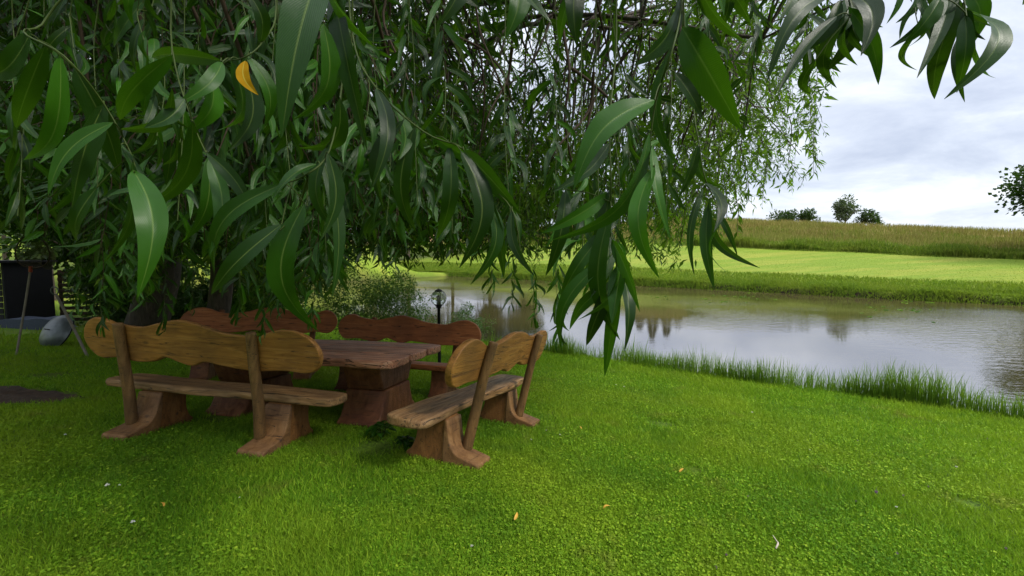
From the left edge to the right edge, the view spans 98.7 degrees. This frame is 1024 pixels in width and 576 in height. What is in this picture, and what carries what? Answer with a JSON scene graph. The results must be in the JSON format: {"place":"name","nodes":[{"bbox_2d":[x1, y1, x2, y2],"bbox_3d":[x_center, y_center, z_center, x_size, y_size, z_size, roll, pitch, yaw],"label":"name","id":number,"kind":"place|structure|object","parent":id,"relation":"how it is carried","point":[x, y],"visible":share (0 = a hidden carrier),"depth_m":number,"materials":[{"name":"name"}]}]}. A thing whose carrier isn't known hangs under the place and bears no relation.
{"place":"outdoors","nodes":[
{"label":"outdoors","id":0,"kind":"place"},
{"bbox_2d":[0,222,1023,575],"bbox_3d":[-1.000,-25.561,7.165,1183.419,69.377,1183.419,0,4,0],"label":"ground","id":1,"kind":"structure","parent":0,"point":[940,272],"depth_m":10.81,"materials":[{"name":"green plant"}]},
{"bbox_2d":[1,233,8,259],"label":"shade tree","id":2,"kind":"object","parent":1,"relation":"on","point":[4,256],"depth_m":26.82,"materials":[{"name":"green plant"}]},
{"bbox_2d":[0,196,56,300],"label":"shade tree","id":3,"kind":"object","parent":1,"relation":"on","point":[55,299],"visible":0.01,"depth_m":20.07,"materials":[{"name":"green plant"}]},
{"bbox_2d":[0,260,57,319],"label":"board shed","id":4,"kind":"structure","parent":1,"relation":"on","point":[13,286],"depth_m":12.66,"materials":[{"name":"black wood"}]},
{"bbox_2d":[14,236,55,354],"bbox_3d":[-8.566,0.120,7.976,0.661,2.181,0.344,-1,4,-8],"label":"landing net","id":5,"kind":"object","parent":1,"relation":"on","point":[30,268],"visible":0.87,"depth_m":7.86,"materials":[{"name":"fabric"}]},
{"bbox_2d":[0,316,77,329],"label":"folded tarp","id":6,"kind":"object","parent":1,"relation":"on","point":[31,322],"visible":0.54,"depth_m":12.02,"materials":[{"name":"fabric"}]},
{"bbox_2d":[0,385,83,403],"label":"soil patch","id":7,"kind":"object","parent":1,"relation":"on","point":[18,393],"visible":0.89,"depth_m":5.17,"materials":[{"name":"soil"}]},
{"bbox_2d":[39,314,74,345],"bbox_3d":[-9.543,0.937,9.220,0.821,0.727,0.466,2,4,20],"label":"rock","id":8,"kind":"object","parent":1,"relation":"on","point":[56,331],"visible":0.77,"depth_m":9.06,"materials":[{"name":"grey stone"}]},
{"bbox_2d":[50,286,88,355],"bbox_3d":[-8.215,0.636,8.180,0.793,1.322,0.050,1,4,12],"label":"boat hook","id":9,"kind":"object","parent":1,"relation":"on","point":[71,324],"visible":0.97,"depth_m":8.17,"materials":[{"name":"wood"}]},
{"bbox_2d":[57,270,112,320],"bbox_3d":[-13.377,0.330,13.849,1.540,1.800,0.088,-1,4,-8],"label":"slatted fence","id":10,"kind":"object","parent":1,"relation":"on","point":[61,285],"visible":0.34,"depth_m":13.74,"materials":[{"name":"brown wood"}]},
{"bbox_2d":[60,262,126,314],"bbox_3d":[-12.532,-0.158,13.694,2.590,2.080,1.967,2,5,27],"label":"bush","id":11,"kind":"object","parent":1,"relation":"on","point":[65,276],"visible":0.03,"depth_m":13.27,"materials":[{"name":"green plant"}]},
{"bbox_2d":[0,224,192,316],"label":"shade tree","id":12,"kind":"object","parent":1,"relation":"on","point":[63,257],"visible":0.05,"depth_m":14.25,"materials":[{"name":"green plant"}]},
{"bbox_2d":[60,262,132,325],"bbox_3d":[-10.185,0.212,11.279,1.868,1.826,1.816,-3,5,-40],"label":"bush","id":13,"kind":"object","parent":1,"relation":"on","point":[87,289],"visible":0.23,"depth_m":10.84,"materials":[{"name":"green plant"}]},
{"bbox_2d":[66,260,182,322],"bbox_3d":[-10.739,0.169,12.476,2.690,2.404,2.177,0,4,0],"label":"bush","id":14,"kind":"object","parent":1,"relation":"on","point":[105,297],"visible":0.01,"depth_m":12.14,"materials":[{"name":"green plant"}]},
{"bbox_2d":[171,284,208,319],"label":"bush","id":15,"kind":"object","parent":1,"relation":"on","point":[183,300],"visible":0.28,"depth_m":11.56,"materials":[{"name":"green plant"}]},
{"bbox_2d":[181,240,209,283],"bbox_3d":[-13.785,-1.409,17.109,4.952,5.151,4.156,4,5,41],"label":"shade tree","id":16,"kind":"object","parent":1,"relation":"on","point":[187,269],"visible":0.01,"depth_m":16.89,"materials":[{"name":"green plant"}]},
{"bbox_2d":[0,0,412,326],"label":"willow tree","id":17,"kind":"object","parent":1,"relation":"on","point":[145,313],"visible":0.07,"depth_m":5.39,"materials":[{"name":"green plant"}]},
{"bbox_2d":[84,317,346,457],"bbox_3d":[-2.787,0.843,4.102,2.474,1.098,0.717,3,-2,10],"label":"wooden bench","id":18,"kind":"object","parent":1,"relation":"on","point":[280,418],"visible":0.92,"depth_m":3.93,"materials":[{"name":"brown wood"}]},
{"bbox_2d":[0,244,438,344],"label":"meadow grass","id":19,"kind":"structure","parent":1,"relation":"on","point":[11,337],"depth_m":11.55,"materials":[{"name":"green plant"}]},
{"bbox_2d":[177,275,264,312],"bbox_3d":[-8.654,0.234,13.327,2.728,2.103,2.551,-2,5,-24],"label":"bush","id":20,"kind":"object","parent":1,"relation":"on","point":[206,287],"visible":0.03,"depth_m":12.54,"materials":[{"name":"green plant"}]},
{"bbox_2d":[205,287,275,332],"bbox_3d":[-7.732,0.627,12.598,1.992,1.606,1.526,-3,5,-32],"label":"shrub","id":21,"kind":"object","parent":1,"relation":"on","point":[247,306],"visible":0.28,"depth_m":12.45,"materials":[{"name":"green plant"}]},
{"bbox_2d":[180,307,337,380],"bbox_3d":[-3.922,0.858,6.852,2.315,1.099,0.717,2,0,-17],"label":"wooden bench","id":22,"kind":"object","parent":1,"relation":"on","point":[220,320],"visible":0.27,"depth_m":6.95,"materials":[{"name":"red wood"}]},
{"bbox_2d":[247,282,315,311],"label":"bush","id":23,"kind":"object","parent":1,"relation":"on","point":[299,298],"visible":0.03,"depth_m":14.16,"materials":[{"name":"green plant"}]},
{"bbox_2d":[204,339,440,427],"bbox_3d":[-2.291,1.061,5.142,2.631,0.744,1.572,1,-1,10],"label":"garden table","id":24,"kind":"object","parent":1,"relation":"on","point":[376,373],"visible":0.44,"depth_m":4.76,"materials":[{"name":"red wood"}]},
{"bbox_2d":[278,256,389,340],"bbox_3d":[-4.467,0.177,11.198,2.761,2.671,2.049,2,5,28],"label":"shrub","id":25,"kind":"object","parent":1,"relation":"on","point":[340,308],"visible":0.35,"depth_m":11.02,"materials":[{"name":"green plant"}]},
{"bbox_2d":[364,420,396,438],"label":"weed","id":26,"kind":"object","parent":1,"relation":"on","point":[373,429],"visible":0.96,"depth_m":4.20,"materials":[{"name":"green plant"}]},
{"bbox_2d":[342,266,436,341],"bbox_3d":[-2.968,0.493,10.803,2.321,2.204,2.702,0,4,0],"label":"shrub","id":27,"kind":"object","parent":1,"relation":"on","point":[390,296],"visible":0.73,"depth_m":10.56,"materials":[{"name":"green plant"}]},
{"bbox_2d":[394,435,414,450],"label":"weed","id":28,"kind":"object","parent":1,"relation":"on","point":[405,443],"visible":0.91,"depth_m":3.95,"materials":[{"name":"green plant"}]},
{"bbox_2d":[397,243,416,257],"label":"broadleaf tree","id":29,"kind":"object","parent":1,"relation":"on","point":[409,254],"visible":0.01,"depth_m":76.44,"materials":[{"name":"green plant"}]},
{"bbox_2d":[334,314,481,397],"bbox_3d":[-1.571,0.952,6.337,2.315,1.095,0.717,3,-3,10],"label":"wooden bench","id":30,"kind":"object","parent":1,"relation":"on","point":[404,329],"visible":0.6,"depth_m":6.48,"materials":[{"name":"red wood"}]},
{"bbox_2d":[431,288,445,362],"bbox_3d":[-1.338,0.785,8.078,0.270,1.557,0.270,0,4,0],"label":"garden lamp","id":31,"kind":"object","parent":1,"relation":"on","point":[438,297],"visible":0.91,"depth_m":7.97,"materials":[{"name":"black metal"}]},
{"bbox_2d":[387,330,546,469],"bbox_3d":[-0.271,0.962,4.380,0.717,1.088,2.368,3,-2,22],"label":"wooden bench","id":32,"kind":"object","parent":1,"relation":"on","point":[435,421],"visible":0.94,"depth_m":3.75,"materials":[{"name":"brown wood"}]},
{"bbox_2d":[450,301,497,339],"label":"shrub","id":33,"kind":"object","parent":1,"relation":"on","point":[460,313],"visible":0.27,"depth_m":9.41,"materials":[{"name":"green plant"}]},
{"bbox_2d":[0,0,1023,374],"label":"willow tree","id":34,"kind":"object","parent":1,"relation":"on","point":[414,154],"visible":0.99,"depth_m":1.04,"materials":[{"name":"green plant"}]},
{"bbox_2d":[0,362,1023,575],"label":"clover","id":35,"kind":"object","parent":1,"relation":"on","point":[477,570],"visible":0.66,"depth_m":2.92,"materials":[{"name":"green plant"}]},
{"bbox_2d":[521,189,548,242],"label":"broadleaf tree","id":36,"kind":"object","parent":1,"relation":"on","point":[528,221],"visible":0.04,"depth_m":72.62,"materials":[{"name":"green plant"}]},
{"bbox_2d":[208,290,1023,419],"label":"bank grass","id":37,"kind":"structure","parent":1,"relation":"on","point":[887,388],"depth_m":7.36,"materials":[{"name":"green plant"}]},
{"bbox_2d":[399,261,1023,292],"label":"verge grass","id":38,"kind":"structure","parent":1,"relation":"on","point":[987,285],"depth_m":33.76,"materials":[{"name":"green plant"}]},
{"bbox_2d":[410,241,1023,283],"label":"lawn grass","id":39,"kind":"structure","parent":1,"relation":"on","point":[832,265],"depth_m":38.47,"materials":[{"name":"green plant"}]},
{"bbox_2d":[411,268,1023,305],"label":"bank grass","id":40,"kind":"structure","parent":1,"relation":"on","point":[950,293],"depth_m":28.92,"materials":[{"name":"green plant"}]},
{"bbox_2d":[444,216,1023,259],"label":"crop field","id":41,"kind":"structure","parent":1,"relation":"on","point":[915,227],"depth_m":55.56,"materials":[{"name":"green plant"}]},
{"bbox_2d":[766,208,799,221],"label":"bush","id":42,"kind":"object","parent":1,"relation":"on","point":[787,215],"visible":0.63,"depth_m":88.34,"materials":[{"name":"green plant"}]},
{"bbox_2d":[796,207,820,221],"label":"bush","id":43,"kind":"object","parent":1,"relation":"on","point":[806,214],"visible":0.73,"depth_m":87.53,"materials":[{"name":"green plant"}]},
{"bbox_2d":[831,194,860,221],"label":"tree","id":44,"kind":"object","parent":1,"relation":"on","point":[842,209],"visible":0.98,"depth_m":90.50,"materials":[{"name":"green plant"}]},
{"bbox_2d":[686,233,1023,258],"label":"field weeds","id":45,"kind":"object","parent":1,"relation":"on","point":[947,249],"visible":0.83,"depth_m":43.27,"materials":[{"name":"green plant"}]},
{"bbox_2d":[852,208,884,224],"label":"bush","id":46,"kind":"object","parent":1,"relation":"on","point":[875,218],"visible":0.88,"depth_m":88.41,"materials":[{"name":"green plant"}]},
{"bbox_2d":[987,164,1023,215],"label":"broadleaf tree","id":47,"kind":"object","parent":1,"relation":"on","point":[1017,189],"visible":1,"depth_m":39.34,"materials":[{"name":"green plant"}]},
{"bbox_2d":[89,0,1023,231],"label":"sky","id":48,"kind":"structure","parent":0,"point":[906,154],"materials":[{"name":"white"}]},
{"bbox_2d":[269,276,1023,414],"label":"water","id":49,"kind":"structure","parent":0,"point":[980,345],"depth_m":15.39,"materials":[{"name":"grey liquid"}]},
{"bbox_2d":[503,280,933,321],"bbox_3d":[8.375,0.230,31.579,32.032,0.042,11.287,4,6,45],"label":"pondweed","id":50,"kind":"object","parent":49,"relation":"on","point":[776,299],"visible":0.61,"depth_m":24.45,"materials":[{"name":"green plant"}]},
{"bbox_2d":[336,326,1023,431],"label":"bank verge grass","id":51,"kind":"structure","parent":0,"point":[918,406],"depth_m":7.28,"materials":[{"name":"green plant"}]}
]}

